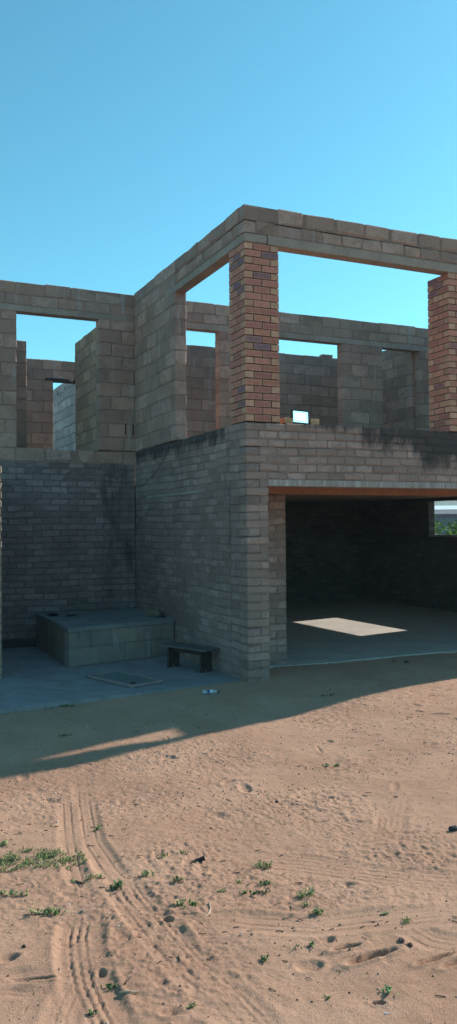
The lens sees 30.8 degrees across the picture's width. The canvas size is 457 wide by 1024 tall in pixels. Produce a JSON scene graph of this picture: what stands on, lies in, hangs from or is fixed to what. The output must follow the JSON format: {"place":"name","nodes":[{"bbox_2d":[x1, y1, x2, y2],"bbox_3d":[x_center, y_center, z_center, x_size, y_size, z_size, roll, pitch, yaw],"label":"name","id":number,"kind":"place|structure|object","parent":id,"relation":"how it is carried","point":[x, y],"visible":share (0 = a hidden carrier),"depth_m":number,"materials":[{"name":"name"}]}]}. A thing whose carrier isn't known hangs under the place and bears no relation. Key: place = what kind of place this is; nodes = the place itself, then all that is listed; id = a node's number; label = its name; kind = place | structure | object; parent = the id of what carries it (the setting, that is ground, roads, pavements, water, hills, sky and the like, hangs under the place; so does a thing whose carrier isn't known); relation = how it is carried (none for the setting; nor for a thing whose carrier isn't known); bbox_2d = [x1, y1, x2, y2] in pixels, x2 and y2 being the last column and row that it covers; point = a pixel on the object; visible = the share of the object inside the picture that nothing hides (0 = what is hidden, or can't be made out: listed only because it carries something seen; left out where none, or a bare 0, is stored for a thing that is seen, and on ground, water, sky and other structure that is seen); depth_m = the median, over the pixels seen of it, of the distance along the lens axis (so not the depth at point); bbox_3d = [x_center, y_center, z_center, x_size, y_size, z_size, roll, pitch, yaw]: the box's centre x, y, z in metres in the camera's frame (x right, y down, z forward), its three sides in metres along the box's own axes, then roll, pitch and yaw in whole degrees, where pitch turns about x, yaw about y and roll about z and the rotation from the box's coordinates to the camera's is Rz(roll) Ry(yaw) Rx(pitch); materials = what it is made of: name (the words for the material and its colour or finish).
{"place":"outdoors","nodes":[
{"label":"outdoors","id":0,"kind":"place"},
{"bbox_2d":[0,652,456,1023],"bbox_3d":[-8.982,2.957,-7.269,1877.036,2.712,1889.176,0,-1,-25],"label":"ground","id":1,"kind":"structure","parent":0,"point":[406,973],"depth_m":4.55,"materials":[{"name":"beige sand"}]},
{"bbox_2d":[0,840,8,846],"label":"weed","id":2,"kind":"object","parent":1,"relation":"on","point":[3,843],"visible":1,"depth_m":4.72,"materials":[{"name":"green plant"}]},
{"bbox_2d":[0,888,27,896],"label":"weed","id":3,"kind":"object","parent":1,"relation":"on","point":[11,892],"visible":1,"depth_m":4.04,"materials":[{"name":"green plant"}]},
{"bbox_2d":[0,846,87,872],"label":"grass patch","id":4,"kind":"object","parent":1,"relation":"on","point":[40,857],"visible":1,"depth_m":4.47,"materials":[{"name":"green plant"}]},
{"bbox_2d":[28,906,67,916],"bbox_3d":[-0.833,1.845,3.829,0.197,0.036,0.078,0,-1,-9],"label":"weed","id":5,"kind":"object","parent":1,"relation":"on","point":[47,910],"visible":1,"depth_m":3.83,"materials":[{"name":"green plant"}]},
{"bbox_2d":[88,1009,97,1015],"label":"weed","id":6,"kind":"object","parent":1,"relation":"on","point":[91,1012],"visible":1,"depth_m":3.03,"materials":[{"name":"green plant"}]},
{"bbox_2d":[84,872,106,880],"bbox_3d":[-0.673,1.853,4.221,0.132,0.034,0.070,0,-1,-25],"label":"grass tuft","id":7,"kind":"object","parent":1,"relation":"on","point":[90,877],"visible":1,"depth_m":4.22,"materials":[{"name":"green plant"}]},
{"bbox_2d":[100,983,117,990],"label":"weed","id":8,"kind":"object","parent":1,"relation":"on","point":[109,986],"visible":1,"depth_m":3.22,"materials":[{"name":"green plant"}]},
{"bbox_2d":[109,878,122,889],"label":"weed","id":9,"kind":"object","parent":1,"relation":"on","point":[118,884],"visible":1,"depth_m":4.09,"materials":[{"name":"green plant"}]},
{"bbox_2d":[0,647,242,714],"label":"patio slab","id":10,"kind":"structure","parent":1,"relation":"on","point":[35,678],"depth_m":9.47,"materials":[{"name":"concrete"}]},
{"bbox_2d":[36,608,174,666],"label":"block platform","id":11,"kind":"structure","parent":10,"relation":"on","point":[107,636],"depth_m":10.95,"materials":[{"name":"grey concrete"}]},
{"bbox_2d":[58,612,96,615],"bbox_3d":[-2.204,1.476,11.976,0.647,0.006,0.220,0,-1,-30],"label":"flat board","id":12,"kind":"object","parent":11,"relation":"on","point":[77,614],"visible":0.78,"depth_m":12.03,"materials":[{"name":"grey wood"}]},
{"bbox_2d":[142,608,164,617],"bbox_3d":[-1.017,1.394,11.572,0.304,0.136,0.401,0,-1,-35],"label":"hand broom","id":13,"kind":"object","parent":11,"relation":"on","point":[156,613],"visible":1,"depth_m":11.58,"materials":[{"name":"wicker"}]},
{"bbox_2d":[85,670,163,687],"bbox_3d":[-1.193,1.885,9.446,0.454,0.053,0.906,1,-1,-42],"label":"manhole cover","id":14,"kind":"object","parent":10,"relation":"on","point":[125,679],"visible":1,"depth_m":9.41,"materials":[{"name":"grey concrete"}]},
{"bbox_2d":[160,642,219,672],"bbox_3d":[-0.481,1.779,10.154,0.822,0.287,0.253,-2,-1,44],"label":"wooden bench","id":15,"kind":"object","parent":10,"relation":"on","point":[174,649],"visible":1,"depth_m":10.09,"materials":[{"name":"brown wood"}]},
{"bbox_2d":[119,990,137,994],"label":"twig","id":16,"kind":"object","parent":1,"relation":"on","point":[126,991],"visible":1,"depth_m":3.16,"materials":[{"name":"beige wood"}]},
{"bbox_2d":[141,870,155,875],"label":"weed","id":17,"kind":"object","parent":1,"relation":"on","point":[145,873],"visible":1,"depth_m":4.24,"materials":[{"name":"green plant"}]},
{"bbox_2d":[169,876,184,881],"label":"weed","id":18,"kind":"object","parent":1,"relation":"on","point":[178,879],"visible":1,"depth_m":4.15,"materials":[{"name":"green plant"}]},
{"bbox_2d":[172,898,198,908],"bbox_3d":[-0.199,1.834,3.890,0.117,0.035,0.081,0,-1,-31],"label":"weed","id":19,"kind":"object","parent":1,"relation":"on","point":[181,902],"visible":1,"depth_m":3.89,"materials":[{"name":"green plant"}]},
{"bbox_2d":[196,856,204,861],"bbox_3d":[-0.149,1.844,4.400,0.047,0.034,0.026,0,-1,-25],"label":"pipe end","id":20,"kind":"object","parent":1,"relation":"in","point":[201,859],"visible":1,"depth_m":4.39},
{"bbox_2d":[202,689,218,693],"bbox_3d":[-0.187,1.889,8.714,0.182,0.045,0.069,0,-1,-10],"label":"plastic bottle","id":21,"kind":"object","parent":1,"relation":"on","point":[213,691],"visible":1,"depth_m":8.69,"materials":[{"name":"white"}]},
{"bbox_2d":[0,204,456,681],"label":"unfinished house","id":22,"kind":"structure","parent":1,"relation":"on","point":[248,534],"depth_m":12.22,"materials":[{"name":"brick"}]},
{"bbox_2d":[280,418,292,423],"bbox_3d":[0.675,-1.056,9.641,0.118,0.070,0.112,0,-1,-28],"label":"loose brick","id":23,"kind":"object","parent":22,"relation":"on","point":[286,420],"visible":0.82,"depth_m":9.60,"materials":[{"name":"orange brick"}]},
{"bbox_2d":[290,409,309,424],"bbox_3d":[0.831,-1.108,9.721,0.246,0.180,0.093,0,-1,-22],"label":"floodlight","id":24,"kind":"object","parent":22,"relation":"on","point":[300,416],"visible":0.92,"depth_m":9.70,"materials":[{"name":"grey"}]},
{"bbox_2d":[309,419,318,424],"bbox_3d":[0.996,-1.057,9.789,0.107,0.068,0.112,0,-1,-22],"label":"loose brick","id":25,"kind":"object","parent":22,"relation":"on","point":[314,421],"visible":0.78,"depth_m":9.74,"materials":[{"name":"beige brick"}]},
{"bbox_2d":[0,666,456,1023],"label":"grit","id":26,"kind":"object","parent":1,"relation":"on","point":[349,992],"visible":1,"depth_m":5.51,"materials":[{"name":"gravel"}]},
{"bbox_2d":[239,889,270,894],"bbox_3d":[0.127,1.839,4.007,0.156,0.023,0.053,0,-1,1],"label":"weed","id":27,"kind":"object","parent":1,"relation":"on","point":[253,893],"visible":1,"depth_m":4.01,"materials":[{"name":"green plant"}]},
{"bbox_2d":[250,857,271,869],"bbox_3d":[0.177,1.839,4.338,0.131,0.046,0.083,0,-1,-3],"label":"grass tuft","id":28,"kind":"object","parent":1,"relation":"on","point":[264,864],"visible":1,"depth_m":4.33,"materials":[{"name":"green plant"}]},
{"bbox_2d":[258,879,272,885],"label":"weed","id":29,"kind":"object","parent":1,"relation":"on","point":[266,882],"visible":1,"depth_m":4.12,"materials":[{"name":"green plant"}]},
{"bbox_2d":[261,954,269,961],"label":"weed","id":30,"kind":"object","parent":1,"relation":"on","point":[266,958],"visible":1,"depth_m":3.40,"materials":[{"name":"green plant"}]},
{"bbox_2d":[296,886,314,898],"bbox_3d":[0.370,1.830,3.989,0.126,0.037,0.106,0,-1,-25],"label":"grass tuft","id":31,"kind":"object","parent":1,"relation":"on","point":[309,893],"visible":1,"depth_m":3.99,"materials":[{"name":"green plant"}]},
{"bbox_2d":[308,941,316,947],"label":"weed","id":32,"kind":"object","parent":1,"relation":"on","point":[311,943],"visible":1,"depth_m":3.50,"materials":[{"name":"green plant"}]},
{"bbox_2d":[307,907,325,915],"bbox_3d":[0.401,1.828,3.811,0.109,0.032,0.072,-1,-1,7],"label":"grass tuft","id":33,"kind":"object","parent":1,"relation":"on","point":[317,911],"visible":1,"depth_m":3.80,"materials":[{"name":"green plant"}]},
{"bbox_2d":[322,763,339,766],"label":"weed","id":34,"kind":"object","parent":1,"relation":"on","point":[335,765],"visible":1,"depth_m":6.12,"materials":[{"name":"green plant"}]},
{"bbox_2d":[381,984,398,994],"bbox_3d":[0.608,1.814,3.141,0.036,0.027,0.086,0,-1,-25],"label":"weed","id":35,"kind":"object","parent":1,"relation":"on","point":[388,989],"visible":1,"depth_m":3.15,"materials":[{"name":"green plant"}]},
{"bbox_2d":[402,916,413,925],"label":"grass tuft","id":36,"kind":"object","parent":1,"relation":"on","point":[406,919],"visible":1,"depth_m":3.72,"materials":[{"name":"green plant"}]},
{"bbox_2d":[435,521,450,534],"bbox_3d":[4.667,1.143,23.579,3.194,2.750,3.742,-1,-1,6],"label":"tree","id":37,"kind":"object","parent":1,"relation":"on","point":[440,529],"visible":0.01,"depth_m":22.54,"materials":[{"name":"green plant"}]},
{"bbox_2d":[434,509,456,534],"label":"bungalow","id":38,"kind":"object","parent":1,"relation":"on","point":[442,515],"visible":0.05,"depth_m":59.89,"materials":[{"name":"metal"}]},
{"bbox_2d":[434,505,456,508],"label":"bungalow","id":39,"kind":"object","parent":1,"relation":"on","point":[447,507],"depth_m":107.57,"materials":[{"name":"metal"}]},
{"bbox_2d":[435,518,456,534],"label":"tree","id":40,"kind":"object","parent":1,"relation":"on","point":[454,531],"visible":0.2,"depth_m":24.73,"materials":[{"name":"green plant"}]},
{"bbox_2d":[448,825,456,830],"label":"stone","id":41,"kind":"object","parent":1,"relation":"on","point":[452,828],"visible":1,"depth_m":4.78,"materials":[{"name":"grey stone"}]},
{"bbox_2d":[0,0,456,389],"label":"sky","id":42,"kind":"structure","parent":0,"point":[131,130],"materials":[{"name":"blue"}]},
{"bbox_2d":[8,682,456,1009],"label":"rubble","id":43,"kind":"object","parent":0,"point":[239,872],"visible":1,"depth_m":4.14,"materials":[{"name":"stone"}]},
{"bbox_2d":[434,501,456,505],"bbox_3d":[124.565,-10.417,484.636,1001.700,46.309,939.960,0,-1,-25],"label":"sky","id":44,"kind":"structure","parent":0,"point":[443,503],"depth_m":408.07,"materials":[{"name":"white"}]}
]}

